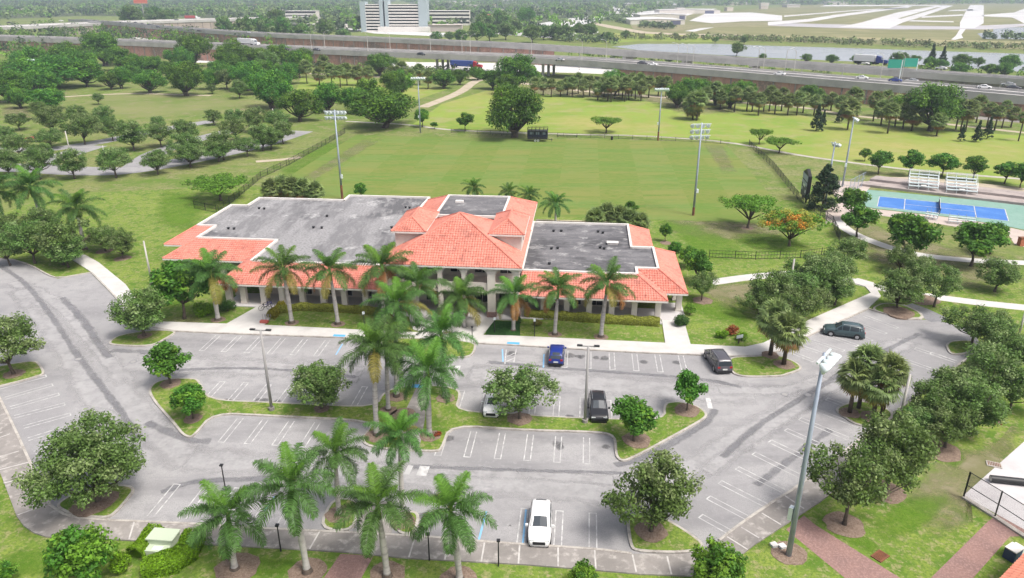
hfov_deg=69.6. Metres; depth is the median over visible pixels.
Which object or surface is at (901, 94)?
cabbage palm
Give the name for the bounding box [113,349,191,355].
asphalt stain
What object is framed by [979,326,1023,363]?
live oak
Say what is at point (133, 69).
banyan tree
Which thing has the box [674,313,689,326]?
shrub
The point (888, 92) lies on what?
cabbage palm
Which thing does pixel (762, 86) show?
retaining wall
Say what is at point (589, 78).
cabbage palm
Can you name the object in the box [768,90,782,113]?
cabbage palm
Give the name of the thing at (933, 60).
banyan tree
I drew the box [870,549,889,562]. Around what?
storm drain
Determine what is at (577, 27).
park tree
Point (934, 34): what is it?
airport field
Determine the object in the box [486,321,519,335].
groundcover bed
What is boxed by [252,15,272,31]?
park tree
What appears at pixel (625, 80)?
cabbage palm
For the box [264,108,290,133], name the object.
live oak
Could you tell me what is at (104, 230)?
live oak
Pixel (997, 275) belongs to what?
live oak
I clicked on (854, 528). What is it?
mulch bed
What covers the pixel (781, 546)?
ground box
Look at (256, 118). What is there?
live oak
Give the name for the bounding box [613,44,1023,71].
canal water
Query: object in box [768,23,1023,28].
taxiway
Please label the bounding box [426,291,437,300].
window
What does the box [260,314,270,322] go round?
bike rack
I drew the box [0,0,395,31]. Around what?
woods floor
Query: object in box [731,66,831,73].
verge
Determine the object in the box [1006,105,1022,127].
cabbage palm
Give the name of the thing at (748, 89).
cabbage palm
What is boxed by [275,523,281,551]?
path light
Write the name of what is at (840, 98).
cabbage palm
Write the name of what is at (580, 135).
metal fence
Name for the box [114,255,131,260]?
mulch bed
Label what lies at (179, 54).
banyan tree
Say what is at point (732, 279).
park path
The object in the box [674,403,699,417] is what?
mulch bed
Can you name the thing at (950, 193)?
terrace
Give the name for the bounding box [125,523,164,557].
hedge
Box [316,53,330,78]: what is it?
cabbage palm
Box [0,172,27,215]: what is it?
royal palm
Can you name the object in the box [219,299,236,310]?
shrub
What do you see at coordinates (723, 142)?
park path
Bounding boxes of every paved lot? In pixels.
[348,28,444,36]
[539,10,621,26]
[631,11,690,16]
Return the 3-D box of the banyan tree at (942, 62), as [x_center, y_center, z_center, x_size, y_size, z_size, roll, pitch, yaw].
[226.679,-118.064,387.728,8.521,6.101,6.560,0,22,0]
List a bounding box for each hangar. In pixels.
[623,17,684,24]
[634,13,685,19]
[654,9,719,13]
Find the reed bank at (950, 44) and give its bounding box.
[579,31,1023,49]
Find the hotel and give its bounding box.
[359,0,430,31]
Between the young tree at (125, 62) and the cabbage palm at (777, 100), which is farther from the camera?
the young tree at (125, 62)
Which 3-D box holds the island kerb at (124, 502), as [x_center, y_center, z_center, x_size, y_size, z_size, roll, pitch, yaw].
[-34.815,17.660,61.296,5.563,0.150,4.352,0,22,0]
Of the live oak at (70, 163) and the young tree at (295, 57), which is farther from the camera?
the young tree at (295, 57)
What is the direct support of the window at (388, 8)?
in the hotel
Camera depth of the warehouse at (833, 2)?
2131.29 m
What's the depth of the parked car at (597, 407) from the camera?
73.06 m
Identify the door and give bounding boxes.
[671,21,680,24]
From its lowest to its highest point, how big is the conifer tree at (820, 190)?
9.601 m
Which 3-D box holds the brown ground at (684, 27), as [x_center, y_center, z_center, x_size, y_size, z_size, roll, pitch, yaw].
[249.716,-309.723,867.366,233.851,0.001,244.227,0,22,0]
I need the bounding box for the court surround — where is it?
[865,190,1023,229]
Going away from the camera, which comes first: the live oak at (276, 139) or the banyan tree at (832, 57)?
the live oak at (276, 139)
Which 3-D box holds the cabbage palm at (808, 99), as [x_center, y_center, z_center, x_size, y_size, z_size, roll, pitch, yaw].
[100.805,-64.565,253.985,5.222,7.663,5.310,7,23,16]
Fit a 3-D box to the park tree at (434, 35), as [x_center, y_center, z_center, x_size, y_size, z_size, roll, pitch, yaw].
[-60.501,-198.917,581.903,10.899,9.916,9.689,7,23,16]
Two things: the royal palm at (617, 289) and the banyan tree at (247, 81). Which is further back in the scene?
the banyan tree at (247, 81)
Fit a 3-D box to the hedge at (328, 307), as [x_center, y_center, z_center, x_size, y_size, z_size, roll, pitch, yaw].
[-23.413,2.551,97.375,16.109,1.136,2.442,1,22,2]
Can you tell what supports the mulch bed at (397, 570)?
on the lawn at (932, 544)
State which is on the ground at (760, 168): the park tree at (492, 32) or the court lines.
the park tree at (492, 32)
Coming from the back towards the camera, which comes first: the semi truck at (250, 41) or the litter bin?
the semi truck at (250, 41)
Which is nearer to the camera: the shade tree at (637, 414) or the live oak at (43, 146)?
the shade tree at (637, 414)
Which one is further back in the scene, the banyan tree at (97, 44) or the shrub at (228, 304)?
the banyan tree at (97, 44)
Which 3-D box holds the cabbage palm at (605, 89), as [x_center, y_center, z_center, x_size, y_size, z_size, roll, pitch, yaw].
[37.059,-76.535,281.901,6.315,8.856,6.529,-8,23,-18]
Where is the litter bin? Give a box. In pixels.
[1016,236,1023,245]
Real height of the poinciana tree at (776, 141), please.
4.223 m
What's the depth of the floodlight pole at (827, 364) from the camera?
51.83 m
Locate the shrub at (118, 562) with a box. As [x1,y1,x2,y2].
[107,550,131,573]
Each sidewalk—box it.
[0,403,870,576]
[73,255,880,354]
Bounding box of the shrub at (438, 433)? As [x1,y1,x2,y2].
[434,430,441,436]
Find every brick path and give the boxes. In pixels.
[324,554,372,577]
[786,516,899,577]
[931,515,1023,577]
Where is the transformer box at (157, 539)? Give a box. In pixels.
[144,527,180,554]
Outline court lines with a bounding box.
[877,196,1008,220]
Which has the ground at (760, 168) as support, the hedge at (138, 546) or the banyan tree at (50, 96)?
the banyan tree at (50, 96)
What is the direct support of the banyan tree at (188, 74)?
on the park lawn at (135, 105)
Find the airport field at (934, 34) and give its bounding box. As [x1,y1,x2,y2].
[640,4,1023,48]
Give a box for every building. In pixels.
[285,11,319,23]
[428,24,462,31]
[429,10,470,24]
[724,7,732,10]
[759,5,768,8]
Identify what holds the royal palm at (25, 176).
on the lawn at (932, 544)
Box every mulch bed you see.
[3,369,25,378]
[69,490,118,516]
[96,249,112,253]
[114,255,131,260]
[137,332,152,338]
[159,379,180,388]
[183,413,202,423]
[211,316,225,322]
[214,553,259,577]
[285,320,298,325]
[287,557,326,577]
[313,405,329,412]
[324,505,350,522]
[331,321,344,326]
[365,429,386,442]
[370,560,404,577]
[380,406,396,414]
[390,392,405,401]
[390,408,415,418]
[391,513,414,530]
[420,430,440,441]
[436,394,454,402]
[439,566,476,577]
[507,413,532,425]
[548,331,561,336]
[594,333,608,339]
[621,433,650,448]
[634,520,667,542]
[660,241,670,244]
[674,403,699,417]
[693,296,712,304]
[741,226,753,229]
[762,351,778,358]
[771,541,806,564]
[773,360,794,369]
[822,511,865,537]
[839,407,859,417]
[860,411,885,421]
[865,479,906,503]
[883,305,914,319]
[907,295,940,304]
[924,440,960,461]
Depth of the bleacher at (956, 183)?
153.07 m
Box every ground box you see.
[770,541,777,547]
[778,543,786,549]
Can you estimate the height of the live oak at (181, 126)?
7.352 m
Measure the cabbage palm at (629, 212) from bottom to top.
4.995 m
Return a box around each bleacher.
[907,169,939,188]
[944,172,978,194]
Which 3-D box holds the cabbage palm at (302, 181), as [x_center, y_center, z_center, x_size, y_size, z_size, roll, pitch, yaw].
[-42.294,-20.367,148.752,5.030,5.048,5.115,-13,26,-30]
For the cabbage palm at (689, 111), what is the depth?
239.49 m
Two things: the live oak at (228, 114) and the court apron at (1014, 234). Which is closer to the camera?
the court apron at (1014, 234)
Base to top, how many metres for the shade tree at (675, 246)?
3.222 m
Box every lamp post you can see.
[143,241,151,283]
[249,328,274,410]
[577,344,599,422]
[895,374,910,422]
[1018,314,1023,332]
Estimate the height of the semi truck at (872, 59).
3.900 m
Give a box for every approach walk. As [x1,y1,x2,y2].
[227,307,270,325]
[662,319,690,344]
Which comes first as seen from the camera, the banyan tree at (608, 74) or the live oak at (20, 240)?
the live oak at (20, 240)
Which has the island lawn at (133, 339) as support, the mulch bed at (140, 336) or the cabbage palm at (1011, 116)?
the mulch bed at (140, 336)
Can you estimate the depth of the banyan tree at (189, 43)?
402.68 m
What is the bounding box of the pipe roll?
[989,475,1023,485]
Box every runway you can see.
[690,12,781,22]
[768,6,911,24]
[784,7,908,16]
[824,5,944,5]
[841,5,952,27]
[911,20,953,21]
[922,14,962,17]
[951,29,964,39]
[960,5,983,27]
[982,9,1023,22]
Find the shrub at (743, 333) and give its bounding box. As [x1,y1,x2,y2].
[736,331,747,340]
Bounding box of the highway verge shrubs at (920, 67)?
[568,52,1023,75]
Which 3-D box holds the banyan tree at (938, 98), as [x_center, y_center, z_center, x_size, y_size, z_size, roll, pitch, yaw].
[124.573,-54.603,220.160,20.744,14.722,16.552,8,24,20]
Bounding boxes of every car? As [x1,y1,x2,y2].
[481,389,502,417]
[525,499,553,547]
[547,344,566,365]
[587,390,609,422]
[704,349,732,372]
[773,71,785,74]
[823,320,865,339]
[855,75,868,78]
[888,77,902,81]
[935,66,947,69]
[977,84,991,88]
[1001,82,1015,85]
[1005,85,1020,88]
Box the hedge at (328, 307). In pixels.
[276,302,392,315]
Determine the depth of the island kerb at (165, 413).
72.29 m
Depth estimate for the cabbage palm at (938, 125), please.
212.61 m
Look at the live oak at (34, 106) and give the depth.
240.86 m
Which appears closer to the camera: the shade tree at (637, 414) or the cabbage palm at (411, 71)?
the shade tree at (637, 414)
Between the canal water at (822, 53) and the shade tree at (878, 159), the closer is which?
the shade tree at (878, 159)
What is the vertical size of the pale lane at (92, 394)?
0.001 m
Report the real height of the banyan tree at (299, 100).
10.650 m
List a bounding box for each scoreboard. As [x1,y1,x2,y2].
[527,126,552,141]
[800,169,811,202]
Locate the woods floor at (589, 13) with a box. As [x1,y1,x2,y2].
[410,0,1023,25]
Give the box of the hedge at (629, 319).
[523,308,660,326]
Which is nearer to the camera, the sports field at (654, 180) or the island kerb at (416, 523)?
the island kerb at (416, 523)
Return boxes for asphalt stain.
[0,266,136,436]
[60,297,112,357]
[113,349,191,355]
[145,421,209,442]
[162,477,266,492]
[175,367,354,377]
[413,465,622,473]
[490,361,740,387]
[614,409,717,466]
[721,333,920,456]
[754,429,831,485]
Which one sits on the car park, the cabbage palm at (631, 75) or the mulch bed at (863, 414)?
the mulch bed at (863, 414)
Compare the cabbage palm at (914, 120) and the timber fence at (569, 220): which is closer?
the timber fence at (569, 220)
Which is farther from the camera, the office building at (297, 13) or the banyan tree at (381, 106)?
the office building at (297, 13)
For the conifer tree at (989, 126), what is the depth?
209.58 m
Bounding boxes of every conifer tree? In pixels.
[805,163,840,212]
[810,104,823,130]
[820,110,826,124]
[834,109,843,121]
[923,43,935,65]
[939,46,947,60]
[957,124,965,140]
[971,120,983,140]
[983,116,993,138]
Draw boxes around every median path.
[359,501,393,532]
[396,388,425,449]
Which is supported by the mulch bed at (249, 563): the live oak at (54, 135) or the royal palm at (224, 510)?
the royal palm at (224, 510)
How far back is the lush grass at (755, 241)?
124.79 m
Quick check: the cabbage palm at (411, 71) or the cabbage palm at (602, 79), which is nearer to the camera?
the cabbage palm at (602, 79)
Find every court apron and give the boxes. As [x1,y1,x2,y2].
[826,203,1023,246]
[835,181,869,197]
[895,177,1023,190]
[965,442,1023,528]
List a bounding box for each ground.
[0,0,1023,281]
[5,108,31,116]
[172,316,198,321]
[531,88,606,96]
[631,22,767,31]
[642,97,733,112]
[678,221,778,238]
[708,284,751,305]
[852,225,991,280]
[915,429,1012,525]
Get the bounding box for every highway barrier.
[0,16,319,29]
[0,35,1023,104]
[68,19,1023,85]
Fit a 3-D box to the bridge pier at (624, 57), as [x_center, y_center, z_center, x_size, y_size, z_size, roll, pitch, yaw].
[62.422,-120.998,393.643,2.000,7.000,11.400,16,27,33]
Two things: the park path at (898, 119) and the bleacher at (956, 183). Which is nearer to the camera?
the bleacher at (956, 183)
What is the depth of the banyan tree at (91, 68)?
319.98 m
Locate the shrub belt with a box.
[536,12,1023,44]
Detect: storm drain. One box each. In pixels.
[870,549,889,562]
[986,460,1002,468]
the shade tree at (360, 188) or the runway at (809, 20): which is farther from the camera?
the runway at (809, 20)
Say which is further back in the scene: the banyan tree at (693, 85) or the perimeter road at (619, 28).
the perimeter road at (619, 28)
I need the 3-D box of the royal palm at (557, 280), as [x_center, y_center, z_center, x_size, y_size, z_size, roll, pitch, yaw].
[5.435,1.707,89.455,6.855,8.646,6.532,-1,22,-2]
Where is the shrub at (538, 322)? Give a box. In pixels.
[533,319,541,324]
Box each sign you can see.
[736,335,742,343]
[887,59,902,78]
[902,58,918,69]
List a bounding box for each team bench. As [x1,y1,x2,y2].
[925,208,939,219]
[948,214,976,221]
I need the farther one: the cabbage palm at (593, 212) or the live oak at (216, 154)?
the live oak at (216, 154)
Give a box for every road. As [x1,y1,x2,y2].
[0,17,286,26]
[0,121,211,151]
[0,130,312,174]
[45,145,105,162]
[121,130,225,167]
[197,60,651,73]
[385,62,601,73]
[594,23,754,35]
[687,27,713,31]
[928,113,1019,122]
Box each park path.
[1,93,211,101]
[256,156,299,162]
[309,73,711,100]
[345,121,1019,179]
[418,79,482,106]
[713,271,1023,309]
[738,102,1023,132]
[836,220,1023,264]
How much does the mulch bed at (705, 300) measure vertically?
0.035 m
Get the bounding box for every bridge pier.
[436,59,449,70]
[542,64,554,76]
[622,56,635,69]
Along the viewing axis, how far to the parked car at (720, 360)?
81.72 m
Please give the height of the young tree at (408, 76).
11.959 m
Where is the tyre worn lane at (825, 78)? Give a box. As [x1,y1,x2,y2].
[552,58,1023,95]
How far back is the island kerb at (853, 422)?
73.31 m
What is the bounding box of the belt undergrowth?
[280,61,907,103]
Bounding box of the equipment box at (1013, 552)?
[1002,542,1023,562]
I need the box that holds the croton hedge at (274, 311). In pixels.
[266,300,285,318]
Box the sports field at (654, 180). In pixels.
[245,135,787,222]
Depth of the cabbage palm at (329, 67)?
329.57 m
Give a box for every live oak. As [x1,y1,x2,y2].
[0,125,17,142]
[0,133,36,154]
[0,147,20,172]
[0,211,38,242]
[0,219,56,263]
[0,235,23,265]
[0,311,45,374]
[3,112,30,129]
[6,147,63,179]
[11,408,146,510]
[21,214,101,264]
[24,142,53,160]
[24,205,58,224]
[28,101,46,114]
[30,127,65,147]
[32,104,68,127]
[38,233,86,267]
[51,147,88,178]
[57,111,102,144]
[63,104,87,118]
[77,224,125,250]
[90,116,124,140]
[91,92,104,104]
[91,104,115,122]
[94,146,133,177]
[102,230,136,257]
[104,285,168,335]
[107,119,149,150]
[137,148,170,174]
[144,122,172,146]
[149,115,164,126]
[164,132,205,158]
[164,142,210,167]
[170,119,200,138]
[202,129,242,159]
[203,109,222,124]
[204,84,217,93]
[206,140,234,161]
[213,69,233,88]
[215,116,251,138]
[223,108,245,122]
[229,79,247,98]
[232,137,260,156]
[241,106,266,130]
[246,58,274,71]
[247,124,276,150]
[255,50,280,65]
[257,127,285,149]
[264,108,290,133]
[268,121,294,143]
[287,359,352,408]
[480,362,560,418]
[600,445,706,531]
[688,270,719,300]
[733,288,773,317]
[748,268,794,301]
[769,287,813,315]
[773,269,822,308]
[780,284,834,318]
[783,251,852,289]
[800,436,920,525]
[821,250,858,285]
[821,272,855,305]
[826,235,868,259]
[855,407,942,489]
[874,267,925,307]
[884,243,917,270]
[896,404,941,434]
[903,255,940,280]
[908,377,970,429]
[913,261,963,307]
[922,364,993,403]
[922,399,983,447]
[937,303,1022,344]
[945,375,1012,436]
[961,340,1023,387]
[967,313,1023,342]
[974,255,1023,291]
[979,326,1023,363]
[985,366,1023,410]
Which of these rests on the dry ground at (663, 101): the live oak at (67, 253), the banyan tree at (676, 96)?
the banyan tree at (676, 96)
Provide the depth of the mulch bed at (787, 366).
83.17 m
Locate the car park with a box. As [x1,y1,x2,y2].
[0,259,978,553]
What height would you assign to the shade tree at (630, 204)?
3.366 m
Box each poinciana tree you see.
[180,172,249,200]
[590,116,622,132]
[718,193,783,227]
[749,128,773,143]
[757,208,830,246]
[764,135,802,153]
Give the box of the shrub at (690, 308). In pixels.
[683,303,696,314]
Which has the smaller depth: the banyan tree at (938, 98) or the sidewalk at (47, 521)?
the sidewalk at (47, 521)
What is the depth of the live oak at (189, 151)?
174.44 m
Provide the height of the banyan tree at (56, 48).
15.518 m
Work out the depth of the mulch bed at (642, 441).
69.32 m
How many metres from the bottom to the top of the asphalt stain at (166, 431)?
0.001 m
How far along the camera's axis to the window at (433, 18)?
889.13 m
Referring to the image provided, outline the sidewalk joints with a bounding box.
[0,434,803,573]
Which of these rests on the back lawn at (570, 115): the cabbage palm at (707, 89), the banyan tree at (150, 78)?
the cabbage palm at (707, 89)
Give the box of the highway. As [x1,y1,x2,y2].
[587,58,1016,91]
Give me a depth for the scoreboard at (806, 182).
146.22 m
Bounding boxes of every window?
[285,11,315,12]
[306,289,312,294]
[388,5,417,5]
[388,8,417,8]
[388,11,417,11]
[389,20,418,20]
[389,23,418,23]
[389,26,418,26]
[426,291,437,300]
[429,11,468,11]
[429,14,468,15]
[430,18,468,19]
[450,268,459,271]
[474,269,485,272]
[474,292,487,301]
[500,270,511,273]
[592,301,602,305]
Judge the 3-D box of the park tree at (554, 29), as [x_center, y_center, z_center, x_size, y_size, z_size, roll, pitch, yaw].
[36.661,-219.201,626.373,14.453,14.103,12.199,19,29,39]
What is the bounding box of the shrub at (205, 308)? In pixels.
[192,301,213,316]
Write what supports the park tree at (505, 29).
on the ground at (760, 168)
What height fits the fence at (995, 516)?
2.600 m
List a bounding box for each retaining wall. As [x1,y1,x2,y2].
[0,41,368,67]
[59,21,242,34]
[102,24,553,65]
[618,69,1023,118]
[893,76,1023,88]
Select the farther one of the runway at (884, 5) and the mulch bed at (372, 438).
the runway at (884, 5)
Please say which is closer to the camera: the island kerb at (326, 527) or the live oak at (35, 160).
the island kerb at (326, 527)
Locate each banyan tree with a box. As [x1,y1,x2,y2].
[0,55,26,72]
[0,68,33,102]
[1,53,88,88]
[2,87,28,108]
[7,45,50,65]
[20,66,63,89]
[23,87,64,107]
[43,40,90,57]
[55,48,98,78]
[57,59,105,86]
[78,31,119,65]
[97,71,124,89]
[99,46,131,65]
[107,65,131,88]
[121,53,149,69]
[124,64,142,79]
[131,69,168,92]
[145,55,163,71]
[158,60,176,75]
[162,46,195,62]
[164,60,204,95]
[173,33,214,64]
[198,68,221,84]
[205,59,234,71]
[210,40,254,61]
[212,51,241,66]
[227,60,266,90]
[239,46,280,62]
[240,74,254,90]
[248,68,294,108]
[260,58,286,75]
[272,89,325,121]
[274,43,291,63]
[280,61,303,80]
[288,47,313,62]
[311,81,342,110]
[334,87,366,109]
[347,86,418,127]
[364,53,399,75]
[379,70,407,94]
[428,69,455,88]
[451,69,469,84]
[469,66,484,79]
[476,69,500,88]
[485,82,544,137]
[492,74,518,86]
[493,53,542,89]
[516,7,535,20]
[600,68,627,95]
[665,76,708,105]
[666,84,688,107]
[708,85,720,104]
[716,84,743,107]
[730,79,757,102]
[798,84,825,100]
[799,53,812,60]
[825,54,839,62]
[888,51,910,59]
[891,81,967,130]
[910,55,922,60]
[923,56,939,69]
[933,59,949,69]
[950,62,972,71]
[951,54,976,64]
[974,57,985,65]
[980,64,997,73]
[993,62,1014,74]
[998,54,1023,66]
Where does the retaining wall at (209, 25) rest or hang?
on the ground at (760, 168)
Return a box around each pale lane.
[9,281,133,384]
[13,288,130,444]
[41,301,196,467]
[122,355,363,381]
[183,450,643,503]
[428,466,612,485]
[467,366,754,403]
[665,338,914,484]
[701,379,839,473]
[718,375,827,394]
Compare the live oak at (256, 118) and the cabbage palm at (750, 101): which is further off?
the cabbage palm at (750, 101)
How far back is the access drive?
96.99 m
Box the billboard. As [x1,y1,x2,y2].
[133,0,146,11]
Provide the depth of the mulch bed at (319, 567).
54.11 m
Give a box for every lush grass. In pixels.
[23,552,46,570]
[162,195,197,224]
[166,299,181,305]
[256,562,292,573]
[293,144,336,171]
[668,222,731,253]
[693,300,744,322]
[744,237,797,250]
[822,516,873,547]
[889,500,936,530]
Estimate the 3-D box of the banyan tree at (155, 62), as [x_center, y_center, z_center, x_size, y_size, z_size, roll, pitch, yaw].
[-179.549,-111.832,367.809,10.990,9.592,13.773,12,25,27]
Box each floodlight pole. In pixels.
[324,110,346,198]
[410,77,424,132]
[654,87,669,140]
[689,123,711,215]
[786,349,841,556]
[823,142,841,206]
[841,117,858,186]
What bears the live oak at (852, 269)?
on the lawn at (932, 544)
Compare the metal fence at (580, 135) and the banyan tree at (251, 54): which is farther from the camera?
the banyan tree at (251, 54)
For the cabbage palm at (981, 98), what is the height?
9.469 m
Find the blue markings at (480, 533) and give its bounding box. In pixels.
[267,344,544,542]
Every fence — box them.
[193,129,345,211]
[453,129,729,143]
[536,219,610,222]
[709,247,824,259]
[749,139,840,238]
[838,172,865,191]
[962,472,1023,537]
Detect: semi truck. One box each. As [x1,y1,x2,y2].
[184,15,199,18]
[237,38,259,44]
[450,60,482,67]
[853,54,888,64]
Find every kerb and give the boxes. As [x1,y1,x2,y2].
[0,258,976,553]
[0,361,43,386]
[57,484,134,518]
[109,330,175,346]
[149,378,706,461]
[322,497,357,530]
[381,338,475,357]
[397,511,418,533]
[627,515,703,553]
[731,355,801,377]
[836,401,892,426]
[873,303,921,317]
[946,340,976,354]
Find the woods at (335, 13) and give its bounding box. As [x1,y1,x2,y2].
[0,0,1023,35]
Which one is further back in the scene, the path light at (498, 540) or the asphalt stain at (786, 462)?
the asphalt stain at (786, 462)
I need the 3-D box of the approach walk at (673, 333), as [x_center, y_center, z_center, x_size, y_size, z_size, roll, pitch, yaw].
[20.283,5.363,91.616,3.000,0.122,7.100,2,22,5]
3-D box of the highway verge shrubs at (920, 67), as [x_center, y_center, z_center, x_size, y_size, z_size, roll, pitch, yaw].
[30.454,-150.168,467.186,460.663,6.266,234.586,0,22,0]
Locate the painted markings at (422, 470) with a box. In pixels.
[2,315,955,547]
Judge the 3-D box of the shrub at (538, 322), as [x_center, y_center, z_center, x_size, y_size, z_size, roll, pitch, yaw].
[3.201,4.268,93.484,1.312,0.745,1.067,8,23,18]
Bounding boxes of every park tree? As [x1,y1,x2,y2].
[115,4,144,20]
[142,6,162,19]
[156,8,178,18]
[215,15,232,29]
[230,16,255,30]
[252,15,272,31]
[265,7,285,19]
[269,16,292,32]
[288,22,314,33]
[315,17,327,25]
[315,21,333,34]
[335,28,351,35]
[351,15,360,28]
[429,31,442,38]
[443,31,453,39]
[453,28,468,39]
[467,21,489,40]
[474,11,495,25]
[484,23,498,40]
[490,9,508,23]
[495,20,516,39]
[509,18,523,33]
[523,24,540,42]
[539,23,550,39]
[549,23,560,39]
[559,23,574,36]
[571,21,586,33]
[584,23,597,34]
[603,33,614,40]
[620,30,629,38]
[731,42,747,55]
[739,35,748,42]
[758,53,766,57]
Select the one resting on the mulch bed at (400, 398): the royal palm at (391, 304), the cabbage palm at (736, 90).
the royal palm at (391, 304)
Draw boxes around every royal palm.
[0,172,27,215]
[1,165,63,217]
[45,188,108,249]
[173,248,241,320]
[177,479,269,571]
[238,441,337,575]
[249,244,316,323]
[298,416,369,515]
[299,247,358,324]
[331,459,428,577]
[336,314,410,436]
[348,241,412,323]
[352,316,414,410]
[358,276,431,397]
[362,409,434,520]
[384,336,463,436]
[389,261,446,325]
[406,303,477,398]
[409,470,497,577]
[434,273,487,327]
[460,177,485,194]
[488,274,540,330]
[498,182,519,196]
[517,185,541,203]
[530,267,585,335]
[538,191,572,221]
[579,256,637,337]
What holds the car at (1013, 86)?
on the tyre worn lane at (825, 78)
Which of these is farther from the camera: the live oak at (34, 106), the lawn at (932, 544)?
the live oak at (34, 106)
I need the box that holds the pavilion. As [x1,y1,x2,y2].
[1000,553,1023,577]
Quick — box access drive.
[907,303,945,321]
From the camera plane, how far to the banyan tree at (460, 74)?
328.39 m
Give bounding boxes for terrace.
[860,181,1023,205]
[870,176,1023,198]
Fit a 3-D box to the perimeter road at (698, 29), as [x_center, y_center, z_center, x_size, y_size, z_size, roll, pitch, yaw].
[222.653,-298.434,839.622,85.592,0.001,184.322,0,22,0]
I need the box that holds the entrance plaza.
[409,316,493,334]
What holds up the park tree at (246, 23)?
on the ground at (760, 168)
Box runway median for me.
[899,7,939,18]
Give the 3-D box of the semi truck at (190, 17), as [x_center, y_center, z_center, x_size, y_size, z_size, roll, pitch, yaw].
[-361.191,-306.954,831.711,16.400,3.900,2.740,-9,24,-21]
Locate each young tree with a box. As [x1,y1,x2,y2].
[0,559,19,577]
[39,522,119,577]
[121,55,138,67]
[266,43,289,60]
[285,50,312,77]
[355,77,383,93]
[394,68,414,95]
[567,558,598,577]
[679,245,699,262]
[689,533,748,577]
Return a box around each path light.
[219,464,225,486]
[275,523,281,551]
[427,532,429,560]
[497,539,499,566]
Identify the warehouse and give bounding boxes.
[782,4,800,6]
[823,1,847,4]
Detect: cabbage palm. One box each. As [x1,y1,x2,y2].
[260,177,280,196]
[271,174,290,197]
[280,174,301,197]
[292,177,311,197]
[297,58,311,83]
[304,180,324,198]
[311,66,325,84]
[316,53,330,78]
[324,63,337,81]
[332,64,345,86]
[341,62,352,85]
[350,64,363,84]
[362,64,373,80]
[385,66,395,72]
[394,60,408,73]
[405,67,416,87]
[413,63,424,84]
[422,69,434,88]
[529,75,541,93]
[539,77,548,94]
[546,78,556,96]
[554,79,565,96]
[562,77,571,94]
[566,76,578,96]
[573,71,584,93]
[578,79,588,97]
[584,75,595,96]
[585,206,606,222]
[591,80,603,99]
[597,200,615,220]
[598,76,607,96]
[602,78,614,100]
[604,76,618,101]
[606,204,628,222]
[613,73,621,98]
[618,207,639,225]
[619,76,633,101]
[626,79,635,99]
[627,72,637,96]
[630,211,651,230]
[632,75,641,98]
[635,80,648,100]
[637,72,646,95]
[644,74,656,97]
[653,75,664,95]
[660,75,672,96]
[682,91,705,119]
[688,89,709,120]
[702,85,712,104]
[710,81,722,105]
[714,89,728,109]
[728,86,743,111]
[740,86,756,110]
[746,92,758,111]
[752,91,767,115]
[754,296,790,355]
[761,91,769,111]
[764,308,811,364]
[765,85,779,111]
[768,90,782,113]
[777,87,789,110]
[782,92,796,115]
[792,89,807,114]
[801,92,810,112]
[808,93,822,115]
[817,93,829,109]
[826,91,838,110]
[834,94,847,109]
[834,355,876,412]
[839,96,862,129]
[845,86,864,103]
[846,341,889,408]
[856,364,903,414]
[867,90,887,120]
[872,99,892,124]
[872,349,912,415]
[878,88,893,99]
[882,100,900,133]
[888,92,905,126]
[897,102,915,128]
[903,104,926,130]
[930,111,949,135]
[955,99,965,129]
[958,103,972,131]
[960,97,982,131]
[974,93,988,122]
[982,101,996,125]
[990,105,1006,130]
[1001,99,1012,127]
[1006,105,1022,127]
[1017,111,1023,140]
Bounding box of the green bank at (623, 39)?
[572,33,716,43]
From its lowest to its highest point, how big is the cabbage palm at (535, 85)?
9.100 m
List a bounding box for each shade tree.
[141,339,192,383]
[145,260,210,318]
[169,382,205,418]
[353,182,366,194]
[414,108,428,126]
[430,122,437,128]
[456,112,474,130]
[611,394,659,441]
[624,201,638,209]
[659,222,672,236]
[667,241,681,253]
[674,368,708,410]
[684,249,713,275]
[835,187,871,211]
[840,204,882,236]
[859,148,871,160]
[867,149,894,174]
[886,212,911,239]
[888,213,944,265]
[898,149,925,176]
[924,152,962,176]
[951,220,1011,266]
[962,155,989,180]
[985,221,1010,253]
[993,161,1016,183]
[1011,162,1023,187]
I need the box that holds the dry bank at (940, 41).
[667,36,1022,43]
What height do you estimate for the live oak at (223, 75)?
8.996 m
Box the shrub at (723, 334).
[715,330,728,337]
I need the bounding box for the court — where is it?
[878,197,1007,220]
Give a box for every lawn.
[0,186,1023,577]
[0,362,41,384]
[60,486,130,515]
[79,89,276,117]
[111,331,172,344]
[151,379,704,458]
[297,78,446,100]
[325,499,354,527]
[388,338,473,355]
[401,512,415,531]
[410,91,1023,184]
[630,516,700,549]
[731,356,798,374]
[838,402,890,424]
[875,303,920,316]
[948,341,973,352]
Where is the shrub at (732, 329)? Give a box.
[724,324,739,334]
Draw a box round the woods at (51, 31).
[0,18,273,60]
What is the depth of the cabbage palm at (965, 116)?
218.58 m
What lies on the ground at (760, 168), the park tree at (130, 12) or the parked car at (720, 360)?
the park tree at (130, 12)
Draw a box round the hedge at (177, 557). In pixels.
[139,527,206,577]
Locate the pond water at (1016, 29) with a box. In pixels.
[978,27,1023,38]

